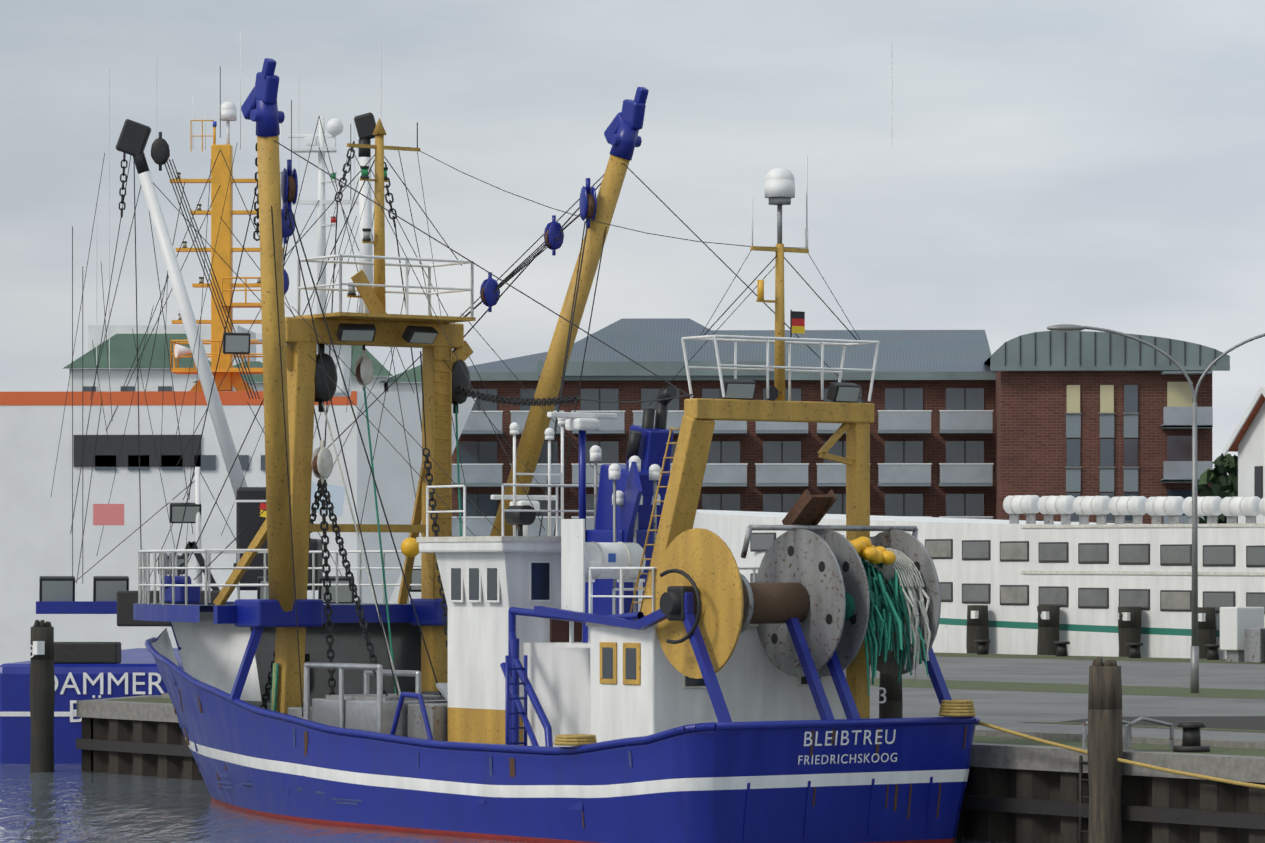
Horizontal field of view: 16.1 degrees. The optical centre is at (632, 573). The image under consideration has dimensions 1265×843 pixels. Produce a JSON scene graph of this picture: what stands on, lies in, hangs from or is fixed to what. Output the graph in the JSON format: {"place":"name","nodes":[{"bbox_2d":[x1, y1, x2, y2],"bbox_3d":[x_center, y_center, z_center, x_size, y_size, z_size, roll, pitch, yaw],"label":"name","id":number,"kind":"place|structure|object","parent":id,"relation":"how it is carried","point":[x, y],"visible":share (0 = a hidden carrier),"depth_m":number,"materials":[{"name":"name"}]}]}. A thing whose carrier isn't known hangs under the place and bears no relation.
{"place":"outdoors","nodes":[
{"label":"outdoors","id":0,"kind":"place"},
{"bbox_2d":[0,764,1015,842],"bbox_3d":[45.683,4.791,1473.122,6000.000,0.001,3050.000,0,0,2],"label":"water","id":1,"kind":"structure","parent":0,"point":[67,803],"depth_m":87.63,"materials":[{"name":"grey liquid"}]},
{"bbox_2d":[0,31,891,763],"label":"other ships","id":2,"kind":"object","parent":1,"relation":"in","point":[94,489],"visible":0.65,"depth_m":209.60,"materials":[{"name":"white metal"}]},
{"bbox_2d":[70,695,100,721],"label":"text","id":3,"kind":"object","parent":2,"relation":"attached to","point":[72,711],"visible":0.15,"depth_m":112.32,"materials":[{"name":"white paint"}]},
{"bbox_2d":[54,672,163,693],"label":"ship name lettering","id":4,"kind":"object","parent":2,"relation":"attached to","point":[110,676],"visible":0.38,"depth_m":112.28,"materials":[{"name":"white paint"}]},
{"bbox_2d":[152,612,975,842],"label":"hull","id":5,"kind":"object","parent":1,"relation":"on","point":[690,787],"visible":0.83,"depth_m":78.76,"materials":[{"name":"blue paint"}]},
{"bbox_2d":[133,58,975,746],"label":"boat superstructure","id":6,"kind":"object","parent":5,"relation":"on","point":[643,608],"visible":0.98,"depth_m":82.72,"materials":[{"name":"white paint"}]},
{"bbox_2d":[169,140,1264,788],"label":"ropes","id":7,"kind":"object","parent":6,"relation":"attached to","point":[321,460],"visible":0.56,"depth_m":88.53,"materials":[{"name":"grey fabric"}]},
{"bbox_2d":[145,637,979,840],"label":"hull trim","id":8,"kind":"structure","parent":5,"relation":"attached to","point":[689,728],"depth_m":78.65,"materials":[{"name":"blue paint"}]},
{"bbox_2d":[798,753,896,764],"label":"home port lettering","id":9,"kind":"object","parent":5,"relation":"attached to","point":[805,759],"visible":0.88,"depth_m":77.32,"materials":[{"name":"white paint"}]},
{"bbox_2d":[804,729,895,745],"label":"boat name lettering","id":10,"kind":"object","parent":5,"relation":"attached to","point":[845,737],"visible":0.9,"depth_m":77.27,"materials":[{"name":"white paint"}]},
{"bbox_2d":[693,495,1264,658],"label":"ferry","id":11,"kind":"object","parent":1,"relation":"on","point":[1013,572],"visible":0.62,"depth_m":168.36,"materials":[{"name":"white metal"}]},
{"bbox_2d":[0,0,1264,473],"label":"sky","id":12,"kind":"structure","parent":0,"point":[1092,163],"materials":[{"name":"grey"}]},
{"bbox_2d":[30,605,1264,842],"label":"quay","id":13,"kind":"structure","parent":0,"point":[1128,703],"depth_m":88.84,"materials":[{"name":"concrete"}]},
{"bbox_2d":[26,645,33,657],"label":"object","id":14,"kind":"object","parent":13,"relation":"attached to","point":[27,652],"visible":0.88,"depth_m":107.39,"materials":[{"name":"white paint"}]},
{"bbox_2d":[62,318,1264,603],"bbox_3d":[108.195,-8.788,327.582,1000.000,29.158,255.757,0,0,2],"label":"buildings","id":15,"kind":"structure","parent":13,"relation":"on","point":[968,424],"depth_m":253.87,"materials":[{"name":"brick"}]},
{"bbox_2d":[878,687,885,702],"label":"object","id":16,"kind":"object","parent":13,"relation":"attached to","point":[884,693],"visible":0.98,"depth_m":81.34,"materials":[{"name":"white paint"}]},
{"bbox_2d":[1047,324,1264,692],"bbox_3d":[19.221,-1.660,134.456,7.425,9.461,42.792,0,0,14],"label":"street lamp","id":17,"kind":"object","parent":13,"relation":"on","point":[1242,634],"visible":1,"depth_m":114.53,"materials":[{"name":"white metal"}]},
{"bbox_2d":[1197,453,1237,523],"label":"trees","id":18,"kind":"object","parent":13,"relation":"on","point":[1221,481],"visible":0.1,"depth_m":233.38,"materials":[{"name":"green plant"}]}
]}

